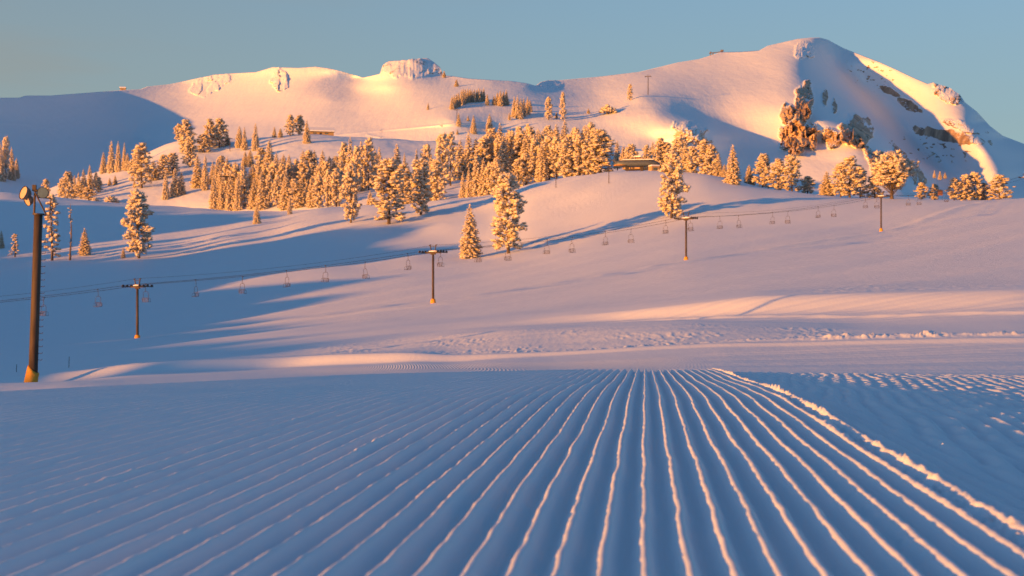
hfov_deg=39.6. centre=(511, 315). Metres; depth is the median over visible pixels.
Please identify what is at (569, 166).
fir tree
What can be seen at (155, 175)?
fir tree
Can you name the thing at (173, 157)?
pine tree
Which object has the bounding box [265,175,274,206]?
pine tree
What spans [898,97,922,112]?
rock outcrop
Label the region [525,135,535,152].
pine tree
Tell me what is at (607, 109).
snowy shrub
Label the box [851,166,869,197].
pine tree
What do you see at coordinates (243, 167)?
fir tree
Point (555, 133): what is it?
fir tree
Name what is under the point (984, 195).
pine tree
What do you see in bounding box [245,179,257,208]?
fir tree
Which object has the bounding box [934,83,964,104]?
rock outcrop
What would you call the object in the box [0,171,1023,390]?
snow slope
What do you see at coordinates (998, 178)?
pine tree
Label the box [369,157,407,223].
pine tree
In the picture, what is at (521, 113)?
fir tree
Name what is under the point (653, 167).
operator cabin
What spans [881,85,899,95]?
rock outcrop
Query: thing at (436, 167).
pine tree
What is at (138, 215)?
pine tree
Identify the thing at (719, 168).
fir tree
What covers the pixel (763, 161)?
pine tree
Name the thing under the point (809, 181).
pine tree
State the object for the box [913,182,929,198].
pine tree
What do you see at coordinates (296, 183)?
pine tree
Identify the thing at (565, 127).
fir tree
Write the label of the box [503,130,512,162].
fir tree
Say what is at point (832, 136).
rock outcrop
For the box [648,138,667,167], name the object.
pine tree
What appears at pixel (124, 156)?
fir tree
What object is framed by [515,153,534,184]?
pine tree
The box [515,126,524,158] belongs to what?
pine tree
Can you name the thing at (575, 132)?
pine tree
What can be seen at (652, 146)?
fir tree
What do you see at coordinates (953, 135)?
rock outcrop
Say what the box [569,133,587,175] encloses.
pine tree
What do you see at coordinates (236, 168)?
pine tree
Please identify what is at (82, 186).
pine tree
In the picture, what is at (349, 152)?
fir tree
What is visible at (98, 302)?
lift chair
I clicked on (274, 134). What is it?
fir tree
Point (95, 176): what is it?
fir tree
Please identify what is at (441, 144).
pine tree
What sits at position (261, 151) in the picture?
pine tree
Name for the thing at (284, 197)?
fir tree
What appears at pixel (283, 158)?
fir tree
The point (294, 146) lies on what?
forest hill
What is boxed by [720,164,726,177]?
fir tree
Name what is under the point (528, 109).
fir tree
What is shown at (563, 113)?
pine tree
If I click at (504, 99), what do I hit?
fir tree
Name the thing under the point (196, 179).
fir tree
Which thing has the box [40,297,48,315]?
lift chair
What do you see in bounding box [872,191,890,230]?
lift tower
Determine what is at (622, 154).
fir tree
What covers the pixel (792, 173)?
pine tree
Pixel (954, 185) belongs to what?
pine tree
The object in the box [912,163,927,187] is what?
rock outcrop
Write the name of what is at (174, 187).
fir tree
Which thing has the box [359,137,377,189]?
pine tree
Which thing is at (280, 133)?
fir tree
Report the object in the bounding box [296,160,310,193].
pine tree
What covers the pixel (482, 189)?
fir tree
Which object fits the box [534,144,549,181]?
fir tree
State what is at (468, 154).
fir tree
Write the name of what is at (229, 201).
fir tree
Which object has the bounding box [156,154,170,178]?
pine tree
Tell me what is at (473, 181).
fir tree
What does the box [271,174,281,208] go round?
pine tree
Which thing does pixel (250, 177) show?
fir tree
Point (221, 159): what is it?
pine tree
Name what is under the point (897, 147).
rock outcrop
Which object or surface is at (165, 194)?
fir tree
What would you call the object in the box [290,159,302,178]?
pine tree
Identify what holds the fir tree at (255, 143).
on the forest hill
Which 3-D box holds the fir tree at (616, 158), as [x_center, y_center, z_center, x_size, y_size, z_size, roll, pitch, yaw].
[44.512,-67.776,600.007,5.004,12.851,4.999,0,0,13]
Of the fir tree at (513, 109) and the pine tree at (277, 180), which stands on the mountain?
the fir tree at (513, 109)
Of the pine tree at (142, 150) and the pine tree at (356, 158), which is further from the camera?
the pine tree at (142, 150)
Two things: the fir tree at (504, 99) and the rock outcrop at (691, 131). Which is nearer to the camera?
the rock outcrop at (691, 131)
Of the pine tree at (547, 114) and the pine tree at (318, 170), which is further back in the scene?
the pine tree at (547, 114)
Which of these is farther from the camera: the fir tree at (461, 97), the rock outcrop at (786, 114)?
the rock outcrop at (786, 114)
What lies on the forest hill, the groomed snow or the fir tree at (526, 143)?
the fir tree at (526, 143)
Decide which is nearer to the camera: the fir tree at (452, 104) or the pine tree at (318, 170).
the pine tree at (318, 170)
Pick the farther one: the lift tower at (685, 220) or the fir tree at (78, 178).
the fir tree at (78, 178)
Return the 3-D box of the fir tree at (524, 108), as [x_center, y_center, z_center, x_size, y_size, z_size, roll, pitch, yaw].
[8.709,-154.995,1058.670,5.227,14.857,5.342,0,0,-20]
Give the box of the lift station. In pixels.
[613,159,659,170]
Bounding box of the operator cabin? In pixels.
[648,165,659,170]
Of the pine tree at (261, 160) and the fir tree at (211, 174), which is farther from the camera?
the fir tree at (211, 174)
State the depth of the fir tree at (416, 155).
687.19 m
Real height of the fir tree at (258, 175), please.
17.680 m
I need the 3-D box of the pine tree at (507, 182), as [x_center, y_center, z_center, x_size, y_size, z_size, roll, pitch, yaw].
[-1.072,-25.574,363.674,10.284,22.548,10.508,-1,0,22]
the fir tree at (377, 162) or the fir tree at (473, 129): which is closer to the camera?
the fir tree at (377, 162)
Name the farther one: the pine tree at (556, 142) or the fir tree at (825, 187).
the pine tree at (556, 142)
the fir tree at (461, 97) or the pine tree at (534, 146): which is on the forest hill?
the pine tree at (534, 146)
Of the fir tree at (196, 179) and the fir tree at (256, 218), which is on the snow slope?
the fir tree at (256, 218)
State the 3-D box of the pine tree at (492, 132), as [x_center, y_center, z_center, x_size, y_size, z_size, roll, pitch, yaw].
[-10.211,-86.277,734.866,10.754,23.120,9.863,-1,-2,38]
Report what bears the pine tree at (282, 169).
on the forest hill
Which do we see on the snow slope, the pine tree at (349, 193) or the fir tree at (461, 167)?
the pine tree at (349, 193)
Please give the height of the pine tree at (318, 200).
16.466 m
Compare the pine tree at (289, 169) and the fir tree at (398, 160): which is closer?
the pine tree at (289, 169)
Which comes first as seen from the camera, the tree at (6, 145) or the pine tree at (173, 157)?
the pine tree at (173, 157)
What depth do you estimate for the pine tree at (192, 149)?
760.98 m
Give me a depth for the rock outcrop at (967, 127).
1253.45 m
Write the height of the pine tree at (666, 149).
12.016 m
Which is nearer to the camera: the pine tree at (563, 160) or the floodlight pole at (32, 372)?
the floodlight pole at (32, 372)
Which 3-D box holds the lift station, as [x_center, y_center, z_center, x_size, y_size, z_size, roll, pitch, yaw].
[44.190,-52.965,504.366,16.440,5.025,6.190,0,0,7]
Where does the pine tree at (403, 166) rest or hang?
on the forest hill
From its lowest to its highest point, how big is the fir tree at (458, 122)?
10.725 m
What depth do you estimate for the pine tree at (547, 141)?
577.99 m
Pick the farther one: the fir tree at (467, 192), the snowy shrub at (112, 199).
the snowy shrub at (112, 199)
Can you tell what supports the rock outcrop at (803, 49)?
on the mountain
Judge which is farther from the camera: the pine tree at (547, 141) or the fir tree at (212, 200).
the fir tree at (212, 200)
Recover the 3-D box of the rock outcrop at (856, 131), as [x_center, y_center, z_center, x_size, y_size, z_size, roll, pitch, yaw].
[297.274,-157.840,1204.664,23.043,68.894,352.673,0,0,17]
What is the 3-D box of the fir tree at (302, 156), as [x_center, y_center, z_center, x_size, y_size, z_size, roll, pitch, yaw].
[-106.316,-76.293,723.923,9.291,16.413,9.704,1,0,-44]
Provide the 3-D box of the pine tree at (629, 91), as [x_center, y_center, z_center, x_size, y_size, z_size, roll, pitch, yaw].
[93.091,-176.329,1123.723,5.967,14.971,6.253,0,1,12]
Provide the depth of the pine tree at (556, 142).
574.11 m
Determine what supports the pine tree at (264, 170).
on the forest hill
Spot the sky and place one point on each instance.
(974, 49)
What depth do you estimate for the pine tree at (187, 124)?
804.99 m
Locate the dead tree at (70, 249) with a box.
[68,204,72,259]
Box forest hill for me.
[50,134,952,210]
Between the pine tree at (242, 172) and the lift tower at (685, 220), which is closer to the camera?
the lift tower at (685, 220)
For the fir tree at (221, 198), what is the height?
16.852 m
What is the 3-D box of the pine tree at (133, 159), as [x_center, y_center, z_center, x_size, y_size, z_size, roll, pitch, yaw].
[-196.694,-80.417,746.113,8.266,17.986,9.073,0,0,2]
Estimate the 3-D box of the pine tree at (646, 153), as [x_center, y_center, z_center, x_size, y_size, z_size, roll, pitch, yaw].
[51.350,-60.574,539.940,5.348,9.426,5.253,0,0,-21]
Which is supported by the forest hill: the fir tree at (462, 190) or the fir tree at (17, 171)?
the fir tree at (462, 190)
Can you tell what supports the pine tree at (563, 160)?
on the forest hill
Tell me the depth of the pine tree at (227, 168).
673.27 m
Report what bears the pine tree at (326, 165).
on the forest hill
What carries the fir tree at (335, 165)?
on the forest hill
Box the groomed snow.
[0,368,1023,575]
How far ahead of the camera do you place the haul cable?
219.37 m
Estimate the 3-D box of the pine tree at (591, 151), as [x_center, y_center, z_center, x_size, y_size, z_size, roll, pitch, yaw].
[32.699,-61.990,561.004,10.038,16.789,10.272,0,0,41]
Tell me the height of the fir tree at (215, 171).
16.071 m
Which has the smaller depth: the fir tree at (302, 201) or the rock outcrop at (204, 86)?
the fir tree at (302, 201)
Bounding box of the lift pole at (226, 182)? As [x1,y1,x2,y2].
[220,173,233,202]
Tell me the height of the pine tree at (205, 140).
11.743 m
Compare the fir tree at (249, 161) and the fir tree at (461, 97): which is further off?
the fir tree at (461, 97)
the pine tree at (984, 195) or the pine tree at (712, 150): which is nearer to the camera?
the pine tree at (984, 195)
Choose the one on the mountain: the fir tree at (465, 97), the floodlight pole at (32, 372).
the fir tree at (465, 97)
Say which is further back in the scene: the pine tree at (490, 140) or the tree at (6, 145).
the tree at (6, 145)
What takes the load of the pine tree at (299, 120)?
on the forest hill
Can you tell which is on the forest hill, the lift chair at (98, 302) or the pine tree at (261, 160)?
the pine tree at (261, 160)
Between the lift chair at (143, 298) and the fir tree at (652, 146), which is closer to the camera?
the lift chair at (143, 298)
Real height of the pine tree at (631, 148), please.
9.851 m
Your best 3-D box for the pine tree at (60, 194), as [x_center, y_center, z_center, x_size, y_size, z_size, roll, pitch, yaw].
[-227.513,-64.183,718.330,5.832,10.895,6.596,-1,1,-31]
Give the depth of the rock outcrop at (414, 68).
1274.86 m
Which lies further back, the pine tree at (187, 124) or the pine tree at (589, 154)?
the pine tree at (187, 124)
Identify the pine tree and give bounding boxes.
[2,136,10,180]
[9,234,19,256]
[40,179,49,195]
[42,194,60,260]
[57,171,76,198]
[57,178,64,197]
[73,181,85,198]
[80,186,96,199]
[93,177,103,191]
[121,188,154,257]
[125,142,154,187]
[127,160,136,174]
[129,146,144,175]
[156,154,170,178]
[166,153,180,174]
[173,123,184,139]
[176,119,196,154]
[181,135,198,166]
[194,134,213,152]
[201,119,214,146]
[209,118,228,147]
[216,155,225,170]
[222,162,233,193]
[228,163,240,193]
[235,170,247,191]
[238,173,250,206]
[253,147,267,167]
[254,155,265,184]
[262,163,268,193]
[264,161,281,195]
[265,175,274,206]
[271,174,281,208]
[275,163,288,194]
[283,114,294,135]
[283,162,292,185]
[287,178,300,208]
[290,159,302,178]
[293,115,307,134]
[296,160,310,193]
[302,149,314,168]
[307,163,316,188]
[310,174,325,207]
[312,165,322,194]
[321,161,332,194]
[321,169,334,206]
[326,168,342,206]
[331,156,341,173]
[336,141,347,183]
[339,163,361,222]
[350,145,364,191]
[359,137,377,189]
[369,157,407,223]
[397,162,413,203]
[409,158,433,214]
[419,142,433,177]
[427,157,447,200]
[434,132,451,185]
[444,131,461,185]
[469,136,491,176]
[483,128,497,157]
[483,161,496,194]
[484,134,494,161]
[486,159,505,191]
[490,137,502,164]
[490,172,527,253]
[504,130,517,170]
[511,130,524,166]
[511,158,528,186]
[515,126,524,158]
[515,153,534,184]
[522,123,532,142]
[524,126,535,145]
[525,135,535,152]
[527,137,540,180]
[537,136,559,179]
[543,125,551,138]
[544,97,553,119]
[547,135,562,178]
[556,137,573,176]
[559,92,566,119]
[562,133,572,158]
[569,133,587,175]
[571,127,582,160]
[580,122,595,153]
[581,139,596,174]
[584,129,616,172]
[587,138,604,173]
[622,144,638,168]
[626,84,632,99]
[642,145,652,168]
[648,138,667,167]
[656,141,671,168]
[657,151,690,217]
[669,136,686,170]
[683,146,701,172]
[693,139,712,173]
[702,144,719,174]
[750,153,772,187]
[766,158,790,189]
[781,154,804,191]
[798,176,814,193]
[829,163,851,196]
[833,155,867,197]
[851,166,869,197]
[865,174,882,197]
[870,149,919,198]
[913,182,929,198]
[927,183,940,199]
[945,177,962,199]
[957,174,975,199]
[964,172,987,199]
[975,183,989,199]
[986,173,1015,199]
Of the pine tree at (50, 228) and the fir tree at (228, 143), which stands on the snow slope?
the pine tree at (50, 228)
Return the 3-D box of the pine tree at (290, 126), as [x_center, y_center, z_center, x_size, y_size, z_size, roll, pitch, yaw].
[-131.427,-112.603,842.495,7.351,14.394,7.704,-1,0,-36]
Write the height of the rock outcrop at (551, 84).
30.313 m
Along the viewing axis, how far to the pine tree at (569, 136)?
683.07 m
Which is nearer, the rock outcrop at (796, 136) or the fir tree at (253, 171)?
the fir tree at (253, 171)
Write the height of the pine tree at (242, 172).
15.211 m
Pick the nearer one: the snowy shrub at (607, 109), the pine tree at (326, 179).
the pine tree at (326, 179)
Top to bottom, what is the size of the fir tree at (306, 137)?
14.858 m
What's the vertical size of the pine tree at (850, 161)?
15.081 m
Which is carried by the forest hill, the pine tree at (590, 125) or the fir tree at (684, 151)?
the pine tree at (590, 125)
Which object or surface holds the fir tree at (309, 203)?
on the forest hill
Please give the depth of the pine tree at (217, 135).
819.06 m
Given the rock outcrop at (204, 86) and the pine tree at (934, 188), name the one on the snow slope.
the pine tree at (934, 188)
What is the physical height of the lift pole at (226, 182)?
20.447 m
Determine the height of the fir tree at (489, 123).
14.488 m
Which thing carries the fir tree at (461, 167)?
on the forest hill
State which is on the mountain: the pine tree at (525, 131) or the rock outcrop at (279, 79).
the rock outcrop at (279, 79)
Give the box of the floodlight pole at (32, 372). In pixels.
[19,185,51,382]
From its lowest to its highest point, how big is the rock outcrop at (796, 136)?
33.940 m
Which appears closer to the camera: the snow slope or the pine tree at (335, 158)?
the snow slope
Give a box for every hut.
[307,127,334,135]
[620,151,652,170]
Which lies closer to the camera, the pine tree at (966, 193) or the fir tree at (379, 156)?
the pine tree at (966, 193)
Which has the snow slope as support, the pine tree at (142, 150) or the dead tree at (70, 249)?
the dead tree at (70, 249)
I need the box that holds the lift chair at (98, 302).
[94,289,101,306]
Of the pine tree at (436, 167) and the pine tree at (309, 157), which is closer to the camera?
the pine tree at (436, 167)
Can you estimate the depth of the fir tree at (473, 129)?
1000.42 m
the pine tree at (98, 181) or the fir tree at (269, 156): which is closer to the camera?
the pine tree at (98, 181)
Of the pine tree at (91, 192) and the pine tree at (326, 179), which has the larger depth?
the pine tree at (91, 192)
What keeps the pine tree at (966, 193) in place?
on the snow slope
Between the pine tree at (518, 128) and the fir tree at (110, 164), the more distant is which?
the fir tree at (110, 164)
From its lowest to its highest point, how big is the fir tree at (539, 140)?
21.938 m
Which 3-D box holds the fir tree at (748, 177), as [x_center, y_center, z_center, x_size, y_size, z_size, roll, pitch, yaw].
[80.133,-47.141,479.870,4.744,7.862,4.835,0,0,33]
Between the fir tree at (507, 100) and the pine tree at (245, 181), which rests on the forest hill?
the pine tree at (245, 181)
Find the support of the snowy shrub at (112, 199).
on the forest hill
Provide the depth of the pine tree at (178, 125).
860.69 m
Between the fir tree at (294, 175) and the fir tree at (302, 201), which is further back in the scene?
the fir tree at (294, 175)
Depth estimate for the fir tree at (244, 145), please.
807.73 m
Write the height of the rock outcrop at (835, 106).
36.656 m
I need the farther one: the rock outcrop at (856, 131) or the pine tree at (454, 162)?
the rock outcrop at (856, 131)
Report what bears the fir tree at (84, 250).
on the snow slope
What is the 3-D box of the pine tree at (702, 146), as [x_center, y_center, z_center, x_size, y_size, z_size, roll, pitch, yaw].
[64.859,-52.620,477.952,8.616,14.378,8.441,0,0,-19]
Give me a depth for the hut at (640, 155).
556.85 m
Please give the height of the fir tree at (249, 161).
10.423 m
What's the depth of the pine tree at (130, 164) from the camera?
751.84 m
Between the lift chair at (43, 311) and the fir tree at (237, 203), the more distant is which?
the fir tree at (237, 203)
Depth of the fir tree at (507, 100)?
1088.22 m
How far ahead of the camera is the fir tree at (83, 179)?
721.88 m
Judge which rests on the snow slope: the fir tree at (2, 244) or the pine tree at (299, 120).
the fir tree at (2, 244)
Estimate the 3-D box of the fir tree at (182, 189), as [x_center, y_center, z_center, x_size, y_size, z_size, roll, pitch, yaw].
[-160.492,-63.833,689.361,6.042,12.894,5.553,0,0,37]
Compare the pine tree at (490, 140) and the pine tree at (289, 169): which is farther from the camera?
the pine tree at (490, 140)
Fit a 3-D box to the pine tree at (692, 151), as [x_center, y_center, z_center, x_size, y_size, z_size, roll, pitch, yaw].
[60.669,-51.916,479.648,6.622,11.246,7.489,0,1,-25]
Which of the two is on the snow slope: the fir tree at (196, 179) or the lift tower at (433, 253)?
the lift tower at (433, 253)
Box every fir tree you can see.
[0,142,5,181]
[0,230,4,248]
[7,147,16,180]
[15,158,20,178]
[71,176,77,196]
[77,172,80,189]
[78,228,92,254]
[81,169,87,191]
[87,166,93,187]
[93,172,97,186]
[99,152,106,173]
[106,141,115,172]
[114,141,121,172]
[120,247,125,257]
[121,142,126,169]
[122,153,129,170]
[148,160,159,179]
[161,170,170,199]
[169,168,180,196]
[178,171,186,195]
[189,154,201,187]
[200,155,209,189]
[208,163,214,183]
[208,173,218,209]
[211,161,219,188]
[215,167,222,194]
[216,177,225,209]
[224,171,234,210]
[225,134,230,145]
[232,177,242,210]
[234,126,242,147]
[240,127,247,149]
[240,161,247,174]
[241,153,247,166]
[245,150,253,166]
[245,168,252,198]
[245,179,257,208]
[248,165,256,184]
[251,123,259,150]
[252,204,261,223]
[253,172,269,209]
[254,164,265,194]
[264,140,274,162]
[272,127,276,137]
[277,128,282,136]
[277,170,292,210]
[280,154,286,167]
[286,196,292,214]
[290,167,302,194]
[293,178,306,207]
[299,152,309,175]
[302,119,311,143]
[305,175,316,207]
[308,149,317,176]
[319,150,324,164]
[331,161,343,194]
[342,137,353,189]
[357,142,368,190]
[366,191,373,204]
[369,149,379,187]
[378,147,382,171]
[392,144,402,172]
[403,170,412,203]
[412,150,419,183]
[422,155,439,199]
[449,97,454,108]
[451,140,466,179]
[456,112,461,126]
[457,92,461,106]
[458,173,465,197]
[458,204,482,258]
[459,90,463,104]
[462,131,473,177]
[464,89,467,102]
[464,168,472,197]
[469,150,482,196]
[470,115,476,133]
[470,138,480,174]
[472,90,476,101]
[477,158,490,195]
[485,94,489,104]
[485,113,493,130]
[496,123,503,137]
[497,92,503,105]
[497,134,512,173]
[502,91,506,105]
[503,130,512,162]
[505,90,509,105]
[511,96,515,116]
[514,95,520,118]
[518,99,523,118]
[519,133,530,173]
[522,98,526,115]
[526,97,530,114]
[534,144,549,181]
[535,131,542,167]
[550,127,558,160]
[555,130,564,167]
[560,120,568,139]
[566,139,578,176]
[612,143,620,169]
[619,148,625,167]
[650,143,655,160]
[680,141,693,172]
[712,153,722,176]
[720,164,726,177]
[722,144,741,184]
[743,165,755,185]
[818,171,834,195]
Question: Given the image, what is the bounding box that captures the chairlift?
[7,175,1021,295]
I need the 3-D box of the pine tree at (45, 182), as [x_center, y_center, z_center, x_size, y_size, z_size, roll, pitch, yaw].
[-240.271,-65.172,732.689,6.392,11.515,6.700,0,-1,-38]
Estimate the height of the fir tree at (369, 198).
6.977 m
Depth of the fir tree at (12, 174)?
901.99 m
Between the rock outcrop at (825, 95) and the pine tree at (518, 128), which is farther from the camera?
the rock outcrop at (825, 95)
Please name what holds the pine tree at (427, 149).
on the forest hill
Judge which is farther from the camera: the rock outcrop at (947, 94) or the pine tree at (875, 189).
the rock outcrop at (947, 94)
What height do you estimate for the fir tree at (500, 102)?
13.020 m
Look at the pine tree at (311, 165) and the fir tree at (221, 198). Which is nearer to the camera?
the fir tree at (221, 198)
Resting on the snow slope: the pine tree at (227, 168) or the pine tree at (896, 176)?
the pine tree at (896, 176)
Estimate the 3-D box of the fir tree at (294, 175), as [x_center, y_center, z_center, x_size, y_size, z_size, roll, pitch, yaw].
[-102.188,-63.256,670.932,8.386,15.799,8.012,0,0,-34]
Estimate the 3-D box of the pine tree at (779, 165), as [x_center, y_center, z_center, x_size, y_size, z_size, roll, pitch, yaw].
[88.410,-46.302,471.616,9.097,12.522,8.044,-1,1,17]
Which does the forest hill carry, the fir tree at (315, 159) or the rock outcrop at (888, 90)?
the fir tree at (315, 159)
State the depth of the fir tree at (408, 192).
590.91 m
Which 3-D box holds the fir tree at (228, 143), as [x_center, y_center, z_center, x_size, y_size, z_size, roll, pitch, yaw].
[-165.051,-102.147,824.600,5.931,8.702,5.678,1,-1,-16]
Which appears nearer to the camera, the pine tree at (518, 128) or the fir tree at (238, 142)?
the pine tree at (518, 128)
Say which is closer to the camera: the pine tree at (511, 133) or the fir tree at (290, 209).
the fir tree at (290, 209)
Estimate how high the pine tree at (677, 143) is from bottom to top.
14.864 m
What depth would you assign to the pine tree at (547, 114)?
1052.98 m
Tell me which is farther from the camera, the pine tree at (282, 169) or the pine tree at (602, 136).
the pine tree at (282, 169)
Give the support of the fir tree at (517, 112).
on the mountain
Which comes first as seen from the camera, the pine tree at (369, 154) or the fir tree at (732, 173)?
the fir tree at (732, 173)
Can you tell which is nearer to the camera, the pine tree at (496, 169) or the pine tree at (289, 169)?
the pine tree at (496, 169)
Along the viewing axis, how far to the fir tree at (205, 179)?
693.83 m
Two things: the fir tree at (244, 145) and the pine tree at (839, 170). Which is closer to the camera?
the pine tree at (839, 170)
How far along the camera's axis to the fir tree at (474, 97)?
1089.46 m
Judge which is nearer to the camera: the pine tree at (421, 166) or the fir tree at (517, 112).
the pine tree at (421, 166)
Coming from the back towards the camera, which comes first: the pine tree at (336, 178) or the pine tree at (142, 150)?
the pine tree at (142, 150)
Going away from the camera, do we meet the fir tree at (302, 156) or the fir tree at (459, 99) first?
the fir tree at (302, 156)
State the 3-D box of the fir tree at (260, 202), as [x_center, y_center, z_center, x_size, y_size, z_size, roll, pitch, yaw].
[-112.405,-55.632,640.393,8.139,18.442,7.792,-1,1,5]
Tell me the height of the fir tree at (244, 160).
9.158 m
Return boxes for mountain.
[0,38,1023,199]
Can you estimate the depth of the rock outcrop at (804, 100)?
1125.35 m
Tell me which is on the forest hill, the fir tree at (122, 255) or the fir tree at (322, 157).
the fir tree at (322, 157)
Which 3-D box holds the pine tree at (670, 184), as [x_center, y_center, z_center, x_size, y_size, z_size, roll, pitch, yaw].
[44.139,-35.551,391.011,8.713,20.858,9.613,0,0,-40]
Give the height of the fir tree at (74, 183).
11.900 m
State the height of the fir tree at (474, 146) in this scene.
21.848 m
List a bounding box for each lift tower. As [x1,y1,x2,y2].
[121,278,152,337]
[418,244,447,302]
[674,212,697,259]
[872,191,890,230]
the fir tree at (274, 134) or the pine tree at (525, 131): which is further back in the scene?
the fir tree at (274, 134)
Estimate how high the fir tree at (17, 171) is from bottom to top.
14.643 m
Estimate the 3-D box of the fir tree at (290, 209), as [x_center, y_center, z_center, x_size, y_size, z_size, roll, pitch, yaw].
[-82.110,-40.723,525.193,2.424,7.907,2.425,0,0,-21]
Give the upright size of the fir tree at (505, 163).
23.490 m
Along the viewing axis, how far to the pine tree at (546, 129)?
724.85 m
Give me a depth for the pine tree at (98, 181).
714.53 m
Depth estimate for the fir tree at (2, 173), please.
889.23 m
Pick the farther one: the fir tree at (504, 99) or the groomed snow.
the fir tree at (504, 99)
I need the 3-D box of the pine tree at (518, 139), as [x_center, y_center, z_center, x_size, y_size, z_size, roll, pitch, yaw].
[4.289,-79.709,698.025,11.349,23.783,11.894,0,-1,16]
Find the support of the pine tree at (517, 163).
on the forest hill
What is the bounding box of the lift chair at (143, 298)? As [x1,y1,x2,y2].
[142,284,150,301]
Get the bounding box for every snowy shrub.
[104,196,119,202]
[599,104,617,113]
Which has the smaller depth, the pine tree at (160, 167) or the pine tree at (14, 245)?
the pine tree at (14, 245)
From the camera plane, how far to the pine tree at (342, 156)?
695.34 m
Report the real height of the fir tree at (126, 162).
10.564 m
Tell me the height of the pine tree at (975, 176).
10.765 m
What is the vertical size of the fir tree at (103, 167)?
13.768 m
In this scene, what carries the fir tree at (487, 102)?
on the mountain
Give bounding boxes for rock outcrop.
[189,74,230,96]
[270,67,287,90]
[381,58,441,78]
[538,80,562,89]
[672,120,713,145]
[779,102,792,124]
[779,119,819,153]
[789,79,814,124]
[794,41,814,58]
[822,88,828,105]
[823,127,842,147]
[832,97,837,112]
[839,113,875,146]
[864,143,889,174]
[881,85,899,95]
[891,141,912,166]
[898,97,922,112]
[899,124,992,146]
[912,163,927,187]
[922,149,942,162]
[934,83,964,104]
[941,118,990,134]
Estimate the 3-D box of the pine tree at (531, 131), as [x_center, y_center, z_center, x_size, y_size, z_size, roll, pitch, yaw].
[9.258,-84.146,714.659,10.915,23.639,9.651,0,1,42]
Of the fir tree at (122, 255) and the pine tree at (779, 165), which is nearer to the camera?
the fir tree at (122, 255)
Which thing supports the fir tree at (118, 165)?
on the forest hill
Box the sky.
[0,0,1023,143]
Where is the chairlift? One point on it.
(425, 246)
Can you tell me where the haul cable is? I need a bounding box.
[2,179,1017,301]
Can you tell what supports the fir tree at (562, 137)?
on the forest hill
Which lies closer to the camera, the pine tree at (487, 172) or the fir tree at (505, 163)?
the pine tree at (487, 172)
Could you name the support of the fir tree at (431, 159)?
on the forest hill
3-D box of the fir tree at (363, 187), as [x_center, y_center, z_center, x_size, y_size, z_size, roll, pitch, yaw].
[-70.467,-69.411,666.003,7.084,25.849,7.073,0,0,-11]
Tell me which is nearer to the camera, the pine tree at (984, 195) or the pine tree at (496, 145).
the pine tree at (984, 195)
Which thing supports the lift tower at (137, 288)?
on the snow slope
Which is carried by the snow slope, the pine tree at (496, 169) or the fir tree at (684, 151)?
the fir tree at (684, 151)
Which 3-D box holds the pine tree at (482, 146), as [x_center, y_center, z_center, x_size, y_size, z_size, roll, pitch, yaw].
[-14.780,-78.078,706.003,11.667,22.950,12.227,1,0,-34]
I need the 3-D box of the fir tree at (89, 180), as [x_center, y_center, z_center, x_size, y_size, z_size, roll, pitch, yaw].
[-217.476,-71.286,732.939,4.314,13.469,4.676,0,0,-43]
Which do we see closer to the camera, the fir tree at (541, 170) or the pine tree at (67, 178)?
the fir tree at (541, 170)
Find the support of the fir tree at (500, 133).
on the forest hill
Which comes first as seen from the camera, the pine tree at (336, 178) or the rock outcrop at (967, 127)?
the pine tree at (336, 178)
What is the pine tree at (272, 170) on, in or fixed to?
on the forest hill
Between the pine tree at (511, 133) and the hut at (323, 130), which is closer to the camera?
the pine tree at (511, 133)
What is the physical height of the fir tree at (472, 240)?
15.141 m
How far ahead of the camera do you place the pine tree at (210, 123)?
821.01 m

